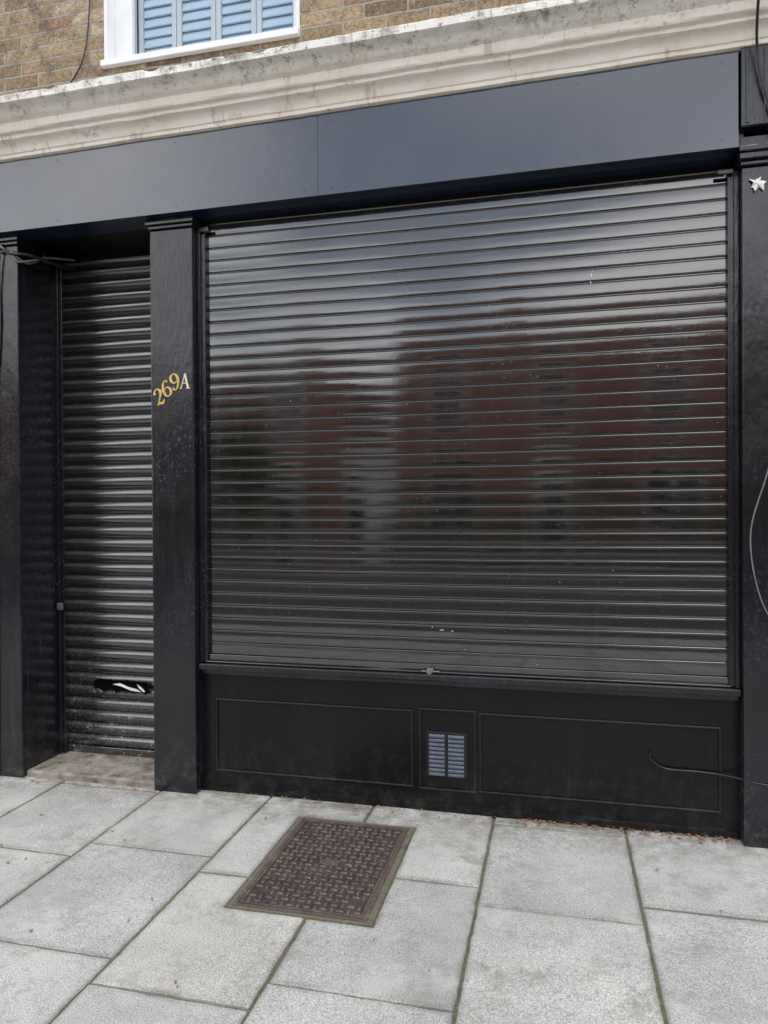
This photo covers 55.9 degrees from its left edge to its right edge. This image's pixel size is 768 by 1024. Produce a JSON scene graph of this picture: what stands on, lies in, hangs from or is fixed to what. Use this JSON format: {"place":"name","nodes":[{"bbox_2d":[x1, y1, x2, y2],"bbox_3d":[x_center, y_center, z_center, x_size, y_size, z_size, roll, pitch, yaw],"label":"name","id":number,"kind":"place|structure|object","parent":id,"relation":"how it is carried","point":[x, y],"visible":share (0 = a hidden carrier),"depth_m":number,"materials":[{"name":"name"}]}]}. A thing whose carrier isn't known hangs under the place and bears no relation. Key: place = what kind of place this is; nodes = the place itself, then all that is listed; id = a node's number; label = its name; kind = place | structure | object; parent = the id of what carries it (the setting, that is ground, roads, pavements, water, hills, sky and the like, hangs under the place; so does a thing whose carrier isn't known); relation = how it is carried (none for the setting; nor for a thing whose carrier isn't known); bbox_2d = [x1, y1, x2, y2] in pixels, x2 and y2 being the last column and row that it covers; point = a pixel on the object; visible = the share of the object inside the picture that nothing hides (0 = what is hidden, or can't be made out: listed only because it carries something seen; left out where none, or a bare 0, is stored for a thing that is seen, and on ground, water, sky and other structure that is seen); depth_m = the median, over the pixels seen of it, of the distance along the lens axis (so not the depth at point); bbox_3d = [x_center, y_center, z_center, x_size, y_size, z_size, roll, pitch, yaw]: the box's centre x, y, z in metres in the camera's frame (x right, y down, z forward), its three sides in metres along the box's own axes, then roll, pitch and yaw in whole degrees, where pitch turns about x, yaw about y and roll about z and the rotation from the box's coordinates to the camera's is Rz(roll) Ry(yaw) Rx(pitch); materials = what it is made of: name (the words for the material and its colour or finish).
{"place":"outdoors","nodes":[
{"label":"outdoors","id":0,"kind":"place"},
{"bbox_2d":[78,286,151,721],"bbox_3d":[-1.506,-0.032,4.437,0.816,3.020,0.030,0,0,13],"label":"door recess back","id":1,"kind":"object","parent":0,"point":[102,463],"depth_m":4.45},
{"bbox_2d":[0,51,738,241],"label":"fascia board","id":2,"kind":"object","parent":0,"point":[678,114],"visible":1,"depth_m":3.45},
{"bbox_2d":[56,62,723,220],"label":"fascia screws","id":3,"kind":"object","parent":2,"relation":"attached to","point":[445,172],"visible":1,"depth_m":3.39,"materials":[{"name":"grey metal"}]},
{"bbox_2d":[0,776,767,1023],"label":"pavement","id":4,"kind":"structure","parent":0,"point":[486,919],"depth_m":2.60,"materials":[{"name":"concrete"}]},
{"bbox_2d":[0,246,75,777],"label":"pilaster","id":5,"kind":"object","parent":4,"relation":"on","point":[29,713],"visible":0.69,"depth_m":4.08,"materials":[{"name":"black paint"}]},
{"bbox_2d":[0,286,0,349],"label":"cable","id":6,"kind":"object","parent":5,"relation":"attached to","point":[0,317],"visible":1,"depth_m":4.03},
{"bbox_2d":[0,249,45,264],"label":"cable","id":7,"kind":"object","parent":5,"relation":"attached to","point":[28,263],"visible":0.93,"depth_m":4.05,"materials":[{"name":"black rubber"}]},
{"bbox_2d":[0,234,61,262],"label":"pilaster left capital","id":8,"kind":"object","parent":5,"relation":"on","point":[21,242],"visible":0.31,"depth_m":4.07,"materials":[{"name":"black paint"}]},
{"bbox_2d":[0,245,74,262],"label":"cable","id":9,"kind":"object","parent":5,"relation":"attached to","point":[25,261],"visible":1,"depth_m":4.06,"materials":[{"name":"black rubber"}]},
{"bbox_2d":[0,246,74,269],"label":"cable","id":10,"kind":"object","parent":9,"relation":"attached to","point":[4,249],"visible":1,"depth_m":4.06,"materials":[{"name":"black rubber"}]},
{"bbox_2d":[27,751,154,788],"bbox_3d":[-1.557,1.472,4.192,0.812,0.056,0.475,0,0,13],"label":"doorstep","id":11,"kind":"object","parent":4,"relation":"on","point":[112,769],"depth_m":4.06,"materials":[{"name":"grey concrete"}]},
{"bbox_2d":[55,255,153,757],"bbox_3d":[-1.552,-0.050,4.257,0.808,2.986,0.120,0,0,13],"label":"door roller shutter","id":12,"kind":"object","parent":4,"relation":"on","point":[104,525],"depth_m":4.30,"materials":[{"name":"black metal"}]},
{"bbox_2d":[150,227,231,793],"bbox_3d":[-1.055,-0.004,4.036,0.246,2.965,0.480,0,0,13],"label":"pilaster","id":13,"kind":"object","parent":4,"relation":"on","point":[178,726],"visible":0.71,"depth_m":3.80,"materials":[{"name":"black paint"}]},
{"bbox_2d":[153,373,189,405],"bbox_3d":[-1.115,-0.644,3.796,0.213,0.166,0.006,0,0,13],"label":"house number","id":14,"kind":"object","parent":13,"relation":"attached to","point":[169,388],"visible":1,"depth_m":3.80,"materials":[{"name":"gold metal"}]},
{"bbox_2d":[144,214,202,231],"bbox_3d":[-1.067,-1.516,4.013,0.278,0.056,0.502,0,0,13],"label":"pilaster capital","id":15,"kind":"object","parent":13,"relation":"on","point":[174,222],"visible":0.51,"depth_m":3.78,"materials":[{"name":"black wood"}]},
{"bbox_2d":[226,817,414,926],"bbox_3d":[-0.227,1.490,3.056,0.567,0.021,0.812,0,0,13],"label":"manhole cover","id":16,"kind":"object","parent":4,"relation":"on","point":[304,870],"visible":1,"depth_m":2.97,"materials":[{"name":"metal"}]},
{"bbox_2d":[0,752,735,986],"bbox_3d":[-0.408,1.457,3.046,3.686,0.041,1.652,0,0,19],"label":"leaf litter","id":17,"kind":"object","parent":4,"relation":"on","point":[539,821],"visible":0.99,"depth_m":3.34,"materials":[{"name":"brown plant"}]},
{"bbox_2d":[203,674,738,830],"bbox_3d":[0.338,1.147,3.651,2.633,0.652,0.200,0,0,13],"label":"stall riser","id":18,"kind":"object","parent":4,"relation":"on","point":[601,761],"visible":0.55,"depth_m":3.50,"materials":[{"name":"paint"}]},
{"bbox_2d":[426,731,466,777],"bbox_3d":[0.307,1.191,3.550,0.200,0.220,0.014,0,0,13],"label":"air vent","id":19,"kind":"object","parent":18,"relation":"attached to","point":[446,754],"visible":1,"depth_m":3.55,"materials":[{"name":"metal"}]},
{"bbox_2d":[216,698,720,812],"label":"riser mouldings","id":20,"kind":"object","parent":18,"relation":"attached to","point":[527,795],"visible":1,"depth_m":3.51,"materials":[{"name":"paint"}]},
{"bbox_2d":[198,662,741,700],"bbox_3d":[0.313,0.821,3.554,2.633,0.061,0.116,0,0,13],"label":"window sill","id":21,"kind":"structure","parent":18,"relation":"on","point":[588,686],"depth_m":3.47,"materials":[{"name":"black paint"}]},
{"bbox_2d":[197,169,739,687],"bbox_3d":[0.304,-0.372,3.538,2.632,2.324,0.110,0,0,13],"label":"roller shutter","id":22,"kind":"object","parent":21,"relation":"on","point":[621,537],"visible":1,"depth_m":3.51,"materials":[{"name":"black metal"}]},
{"bbox_2d":[203,782,739,839],"bbox_3d":[0.315,1.459,3.548,2.630,0.049,0.019,0,0,13],"label":"plinth edge","id":23,"kind":"object","parent":4,"relation":"on","point":[600,822],"visible":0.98,"depth_m":3.50,"materials":[{"name":"paint"}]},
{"bbox_2d":[739,165,767,847],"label":"pilaster","id":24,"kind":"object","parent":4,"relation":"on","point":[753,395],"visible":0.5,"depth_m":3.15,"materials":[{"name":"black paint"}]},
{"bbox_2d":[649,753,767,785],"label":"cable","id":25,"kind":"object","parent":24,"relation":"attached to","point":[694,771],"visible":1,"depth_m":3.27,"materials":[{"name":"black rubber"}]},
{"bbox_2d":[732,134,767,172],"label":"pilaster capital","id":26,"kind":"object","parent":24,"relation":"on","point":[752,151],"visible":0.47,"depth_m":3.11,"materials":[{"name":"black paint"}]},
{"bbox_2d":[750,177,765,190],"bbox_3d":[1.617,-1.417,3.127,0.073,0.060,0.014,0,0,13],"label":"broken alarm bracket","id":27,"kind":"object","parent":24,"relation":"attached to","point":[757,183],"visible":1,"depth_m":3.12,"materials":[{"name":"white paint"}]},
{"bbox_2d":[750,469,767,614],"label":"cable","id":28,"kind":"object","parent":24,"relation":"attached to","point":[750,542],"visible":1,"depth_m":3.14,"materials":[{"name":"black rubber"}]},
{"bbox_3d":[-0.134,-0.040,3.739,13.900,3.030,0.330,0,0,13],"label":"neighbouring building front","id":29,"kind":"object","parent":4,"relation":"on","visible":0},
{"bbox_3d":[-0.179,-1.777,3.585,13.900,0.509,0.160,0,0,13],"label":"fascia","id":30,"kind":"object","parent":29,"relation":"attached to","visible":0},
{"bbox_2d":[0,0,767,162],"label":"cornice","id":31,"kind":"structure","parent":30,"relation":"attached to","point":[516,44],"depth_m":3.37,"materials":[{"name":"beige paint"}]},
{"bbox_2d":[755,0,767,102],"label":"cable","id":32,"kind":"object","parent":31,"relation":"attached to","point":[757,50],"visible":1,"depth_m":3.03,"materials":[{"name":"black rubber"}]},
{"bbox_2d":[33,131,742,254],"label":"soffit","id":33,"kind":"structure","parent":30,"relation":"attached to","point":[106,241],"depth_m":4.15,"materials":[{"name":"paint"}]},
{"bbox_2d":[60,161,732,263],"bbox_3d":[-0.171,-1.534,3.857,3.691,0.066,0.392,0,0,13],"label":"shutter housing","id":34,"kind":"object","parent":33,"relation":"attached to","point":[112,254],"visible":0.21,"depth_m":3.57,"materials":[{"name":"paint"}]},
{"bbox_2d":[746,47,765,122],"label":"console boards","id":35,"kind":"object","parent":30,"relation":"attached to","point":[747,85],"visible":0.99,"depth_m":3.07,"materials":[{"name":"black paint"}]},
{"bbox_2d":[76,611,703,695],"bbox_3d":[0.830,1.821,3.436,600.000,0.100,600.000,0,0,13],"label":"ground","id":36,"kind":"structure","parent":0,"point":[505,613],"depth_m":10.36,"materials":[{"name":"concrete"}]},
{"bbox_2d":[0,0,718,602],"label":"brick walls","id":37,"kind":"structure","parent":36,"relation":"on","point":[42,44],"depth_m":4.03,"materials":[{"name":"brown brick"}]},
{"bbox_2d":[70,0,89,82],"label":"cable","id":38,"kind":"object","parent":37,"relation":"attached to","point":[85,44],"visible":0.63,"depth_m":4.01,"materials":[{"name":"black rubber"}]},
{"bbox_2d":[137,0,222,53],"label":"interior wall","id":39,"kind":"structure","parent":37,"relation":"attached to","point":[145,29],"depth_m":4.32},
{"bbox_2d":[100,0,299,68],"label":"window frame","id":40,"kind":"object","parent":37,"relation":"attached to","point":[120,33],"visible":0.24,"depth_m":3.95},
{"bbox_2d":[138,0,293,52],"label":"interior shutter stiles","id":41,"kind":"object","parent":40,"relation":"attached to","point":[217,18],"depth_m":4.01,"materials":[{"name":"white paint"}]},
{"bbox_2d":[144,0,292,51],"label":"interior shutter louvres","id":42,"kind":"object","parent":41,"relation":"attached to","point":[236,19],"visible":0.59,"depth_m":4.04,"materials":[{"name":"paint"}]},
{"bbox_2d":[738,44,767,136],"bbox_3d":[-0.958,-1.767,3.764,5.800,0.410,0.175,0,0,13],"label":"fascia console","id":43,"kind":"object","parent":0,"point":[756,124],"visible":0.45,"depth_m":3.07,"materials":[{"name":"black wood"}]}
]}

